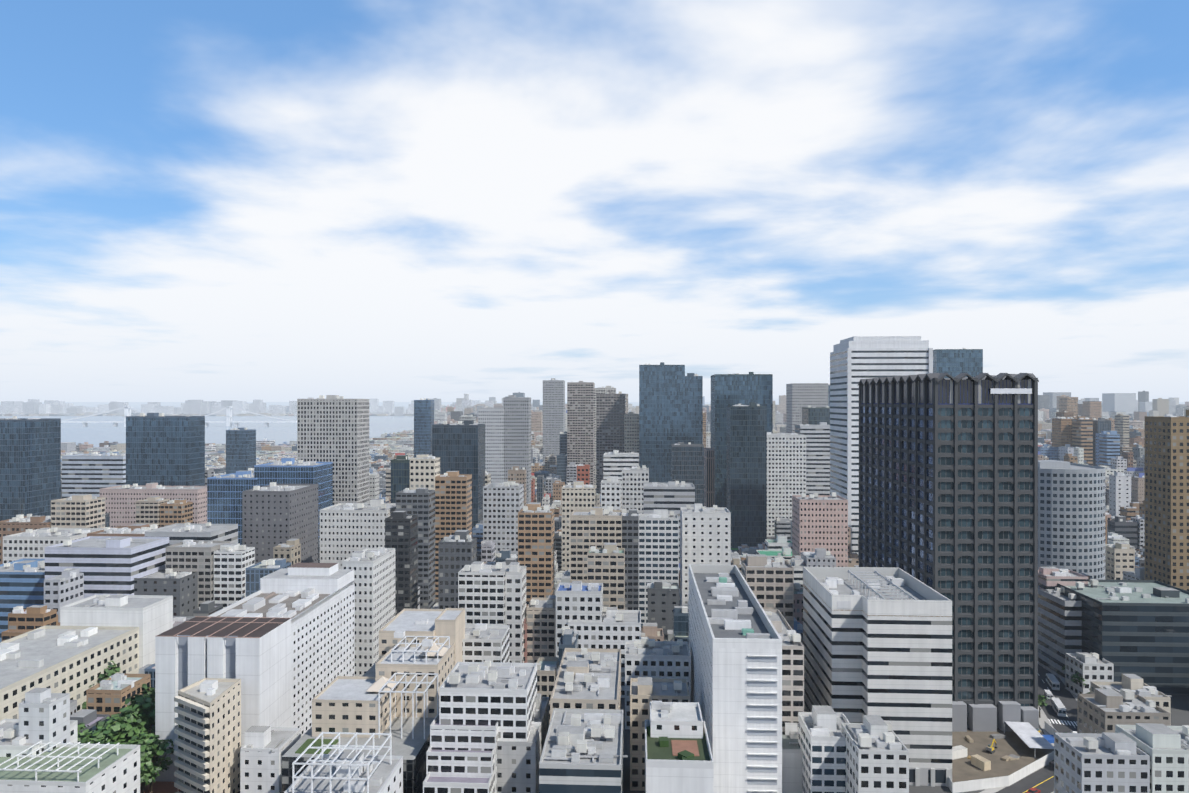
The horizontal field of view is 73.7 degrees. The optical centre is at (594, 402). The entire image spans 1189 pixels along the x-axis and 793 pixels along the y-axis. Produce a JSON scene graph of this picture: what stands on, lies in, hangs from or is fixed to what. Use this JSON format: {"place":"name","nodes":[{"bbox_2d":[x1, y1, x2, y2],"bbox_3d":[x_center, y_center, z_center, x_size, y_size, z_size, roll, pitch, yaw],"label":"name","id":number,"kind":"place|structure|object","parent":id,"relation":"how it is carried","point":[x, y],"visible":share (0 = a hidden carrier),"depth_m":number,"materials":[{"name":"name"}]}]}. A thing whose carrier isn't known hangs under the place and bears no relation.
{"place":"outdoors","nodes":[
{"label":"outdoors","id":0,"kind":"place"},
{"bbox_2d":[140,756,177,792],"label":"ground","id":1,"kind":"structure","parent":0,"point":[163,787],"depth_m":226.00,"materials":[{"name":"brown soil"}]},
{"bbox_2d":[125,700,154,735],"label":"tree","id":2,"kind":"object","parent":1,"relation":"on","point":[146,704],"visible":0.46,"depth_m":235.71,"materials":[{"name":"green plant"}]},
{"bbox_2d":[130,732,165,790],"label":"tree","id":3,"kind":"object","parent":1,"relation":"on","point":[147,737],"visible":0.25,"depth_m":224.30,"materials":[{"name":"green plant"}]},
{"bbox_2d":[140,739,174,792],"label":"tree","id":4,"kind":"object","parent":1,"relation":"on","point":[147,752],"visible":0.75,"depth_m":218.34,"materials":[{"name":"green plant"}]},
{"bbox_2d":[0,416,413,446],"bbox_3d":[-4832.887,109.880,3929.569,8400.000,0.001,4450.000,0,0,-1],"label":"bay water","id":5,"kind":"structure","parent":0,"point":[95,434],"depth_m":3295.92,"materials":[{"name":"blue liquid"}]},
{"bbox_2d":[0,404,449,412],"bbox_3d":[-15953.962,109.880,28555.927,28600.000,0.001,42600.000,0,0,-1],"label":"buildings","id":6,"kind":"structure","parent":0,"point":[138,406],"depth_m":25421.98,"materials":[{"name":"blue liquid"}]},
{"bbox_2d":[0,392,1175,416],"bbox_3d":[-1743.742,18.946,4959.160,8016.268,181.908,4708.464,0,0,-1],"label":"shore buildings","id":7,"kind":"structure","parent":0,"point":[1127,403],"depth_m":6353.30,"materials":[{"name":"grey concrete"}]},
{"bbox_2d":[0,0,1188,403],"label":"sky","id":8,"kind":"structure","parent":0,"point":[269,201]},
{"bbox_2d":[77,404,1188,792],"bbox_3d":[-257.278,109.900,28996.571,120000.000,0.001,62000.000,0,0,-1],"label":"ground","id":9,"kind":"structure","parent":0,"point":[1179,710],"depth_m":261.27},
{"bbox_2d":[78,723,93,741],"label":"tree","id":10,"kind":"object","parent":9,"relation":"on","point":[81,726],"visible":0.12,"depth_m":225.40,"materials":[{"name":"green plant"}]},
{"bbox_2d":[80,732,109,743],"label":"tree","id":11,"kind":"object","parent":9,"relation":"on","point":[83,741],"visible":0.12,"depth_m":216.26,"materials":[{"name":"green plant"}]},
{"bbox_2d":[86,724,129,744],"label":"tree","id":12,"kind":"object","parent":9,"relation":"on","point":[102,734],"visible":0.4,"depth_m":218.80,"materials":[{"name":"green plant"}]},
{"bbox_2d":[98,661,120,679],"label":"tree","id":13,"kind":"object","parent":9,"relation":"on","point":[113,671],"visible":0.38,"depth_m":273.70,"materials":[{"name":"green plant"}]},
{"bbox_2d":[90,717,131,741],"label":"tree","id":14,"kind":"object","parent":9,"relation":"on","point":[100,723],"visible":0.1,"depth_m":226.89,"materials":[{"name":"green plant"}]},
{"bbox_2d":[96,706,145,742],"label":"tree","id":15,"kind":"object","parent":9,"relation":"on","point":[124,726],"visible":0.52,"depth_m":226.19,"materials":[{"name":"green plant"}]},
{"bbox_2d":[111,691,154,727],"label":"tree","id":16,"kind":"object","parent":9,"relation":"on","point":[137,697],"visible":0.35,"depth_m":238.00,"materials":[{"name":"green plant"}]},
{"bbox_2d":[121,738,145,745],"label":"tree","id":17,"kind":"object","parent":9,"relation":"on","point":[140,742],"visible":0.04,"depth_m":222.02,"materials":[{"name":"green plant"}]},
{"bbox_2d":[141,684,154,700],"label":"tree","id":18,"kind":"object","parent":9,"relation":"on","point":[151,693],"visible":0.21,"depth_m":256.19,"materials":[{"name":"green plant"}]},
{"bbox_2d":[0,594,300,792],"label":"buildings","id":19,"kind":"structure","parent":9,"relation":"on","point":[48,673],"depth_m":215.40,"materials":[{"name":"white concrete"}]},
{"bbox_2d":[140,755,162,792],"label":"tree","id":20,"kind":"object","parent":9,"relation":"on","point":[144,775],"visible":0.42,"depth_m":214.31,"materials":[{"name":"green plant"}]},
{"bbox_2d":[61,406,296,426],"bbox_3d":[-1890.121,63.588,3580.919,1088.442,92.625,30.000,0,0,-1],"label":"suspension bridge","id":21,"kind":"structure","parent":9,"relation":"on","point":[228,421],"depth_m":3569.53,"materials":[{"name":"metal"}]},
{"bbox_2d":[155,563,354,781],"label":"office building","id":22,"kind":"structure","parent":9,"relation":"on","point":[280,643],"depth_m":246.41,"materials":[{"name":"white concrete"}]},
{"bbox_2d":[282,608,464,792],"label":"building","id":23,"kind":"structure","parent":9,"relation":"on","point":[394,689],"depth_m":217.59,"materials":[{"name":"beige concrete"}]},
{"bbox_2d":[284,732,402,792],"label":"rooftop steel frame","id":24,"kind":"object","parent":23,"relation":"on","point":[341,771],"depth_m":180.50,"materials":[{"name":"white metal"}]},
{"bbox_2d":[2,451,1144,736],"bbox_3d":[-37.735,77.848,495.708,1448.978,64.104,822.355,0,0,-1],"label":"city","id":25,"kind":"object","parent":9,"relation":"on","point":[668,615],"visible":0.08,"depth_m":347.78},
{"bbox_2d":[0,391,1188,415],"bbox_3d":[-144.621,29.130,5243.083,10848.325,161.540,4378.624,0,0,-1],"label":"city","id":26,"kind":"object","parent":9,"relation":"on","point":[1043,401],"visible":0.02,"depth_m":5516.97},
{"bbox_2d":[0,348,1188,792],"bbox_3d":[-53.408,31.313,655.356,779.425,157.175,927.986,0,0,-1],"label":"buildings","id":27,"kind":"structure","parent":9,"relation":"on","point":[678,498],"depth_m":415.99,"materials":[{"name":"grey concrete"}]},
{"bbox_2d":[61,410,1144,487],"bbox_3d":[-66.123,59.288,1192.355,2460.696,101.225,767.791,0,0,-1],"label":"city","id":28,"kind":"object","parent":9,"relation":"on","point":[1101,442],"visible":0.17,"depth_m":939.15},
{"bbox_2d":[61,391,1188,455],"bbox_3d":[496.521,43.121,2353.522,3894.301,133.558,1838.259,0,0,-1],"label":"city","id":29,"kind":"object","parent":9,"relation":"on","point":[402,441],"visible":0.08,"depth_m":1800.24},
{"bbox_2d":[423,595,908,792],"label":"buildings","id":30,"kind":"structure","parent":9,"relation":"on","point":[492,730],"depth_m":198.68,"materials":[{"name":"white concrete"}]},
{"bbox_2d":[689,565,781,792],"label":"office building","id":31,"kind":"structure","parent":9,"relation":"on","point":[735,645],"depth_m":200.67,"materials":[{"name":"white concrete"}]},
{"bbox_2d":[803,567,951,786],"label":"banded office","id":32,"kind":"structure","parent":9,"relation":"on","point":[877,640],"depth_m":227.82,"materials":[{"name":"white concrete"}]},
{"bbox_2d":[858,373,1038,731],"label":"skyscraper","id":33,"kind":"structure","parent":9,"relation":"on","point":[948,488],"depth_m":267.89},
{"bbox_2d":[830,336,1104,579],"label":"high-rise buildings","id":34,"kind":"structure","parent":9,"relation":"on","point":[1071,516],"depth_m":506.75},
{"bbox_2d":[738,535,791,560],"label":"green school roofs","id":35,"kind":"structure","parent":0,"point":[780,546],"depth_m":517.59,"materials":[{"name":"concrete"}]},
{"bbox_2d":[952,729,1053,781],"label":"site ground","id":36,"kind":"structure","parent":0,"point":[965,769],"depth_m":247.17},
{"bbox_2d":[986,739,997,753],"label":"yellow excavator","id":37,"kind":"object","parent":36,"relation":"on","point":[990,749],"visible":1,"depth_m":248.60,"materials":[{"name":"yellow metal"}]},
{"bbox_2d":[949,721,1058,792],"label":"site hoarding and sheds","id":38,"kind":"object","parent":36,"relation":"on","point":[1029,734],"visible":0.79,"depth_m":240.70,"materials":[{"name":"white metal"}]},
{"bbox_2d":[980,764,1048,792],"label":"sidewalk","id":39,"kind":"structure","parent":0,"point":[992,790],"depth_m":224.59,"materials":[{"name":"grey concrete"}]},
{"bbox_2d":[996,765,1053,792],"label":"street","id":40,"kind":"structure","parent":0,"point":[1028,782],"depth_m":228.38,"materials":[{"name":"grey asphalt"}]},
{"bbox_2d":[1026,788,1039,792],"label":"car","id":41,"kind":"object","parent":40,"relation":"on","point":[1032,790],"visible":1,"depth_m":221.75,"materials":[{"name":"red metal"}]},
{"bbox_2d":[1049,760,1053,769],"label":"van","id":42,"kind":"object","parent":40,"relation":"on","point":[1051,764],"visible":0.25,"depth_m":236.86,"materials":[{"name":"black metal"}]},
{"bbox_2d":[1038,706,1053,746],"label":"sidewalk","id":43,"kind":"structure","parent":0,"point":[1043,718],"depth_m":272.40,"materials":[{"name":"grey concrete"}]},
{"bbox_2d":[1038,695,1047,717],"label":"tree","id":44,"kind":"object","parent":43,"relation":"on","point":[1041,700],"visible":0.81,"depth_m":275.12,"materials":[{"name":"green plant"}]},
{"bbox_2d":[1038,664,1076,732],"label":"street","id":45,"kind":"structure","parent":0,"point":[1066,698],"depth_m":288.04,"materials":[{"name":"grey asphalt"}]},
{"bbox_2d":[1044,689,1052,698],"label":"van","id":46,"kind":"object","parent":45,"relation":"on","point":[1048,694],"visible":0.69,"depth_m":293.37,"materials":[{"name":"white metal"}]},
{"bbox_2d":[1046,673,1059,689],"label":"bus","id":47,"kind":"object","parent":45,"relation":"on","point":[1052,681],"visible":1,"depth_m":303.63,"materials":[{"name":"white metal"}]},
{"bbox_2d":[1051,697,1065,716],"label":"bus","id":48,"kind":"object","parent":45,"relation":"on","point":[1058,706],"visible":1,"depth_m":278.70,"materials":[{"name":"white metal"}]},
{"bbox_2d":[1049,719,1076,725],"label":"crosswalk","id":49,"kind":"structure","parent":45,"relation":"on","point":[1063,723],"depth_m":271.85,"materials":[{"name":"white paint"}]},
{"bbox_2d":[1060,678,1076,700],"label":"sidewalk","id":50,"kind":"structure","parent":0,"point":[1074,695],"depth_m":297.55,"materials":[{"name":"grey concrete"}]},
{"bbox_2d":[1071,671,1085,684],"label":"tree","id":51,"kind":"object","parent":50,"relation":"on","point":[1075,675],"visible":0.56,"depth_m":293.93,"materials":[{"name":"green plant"}]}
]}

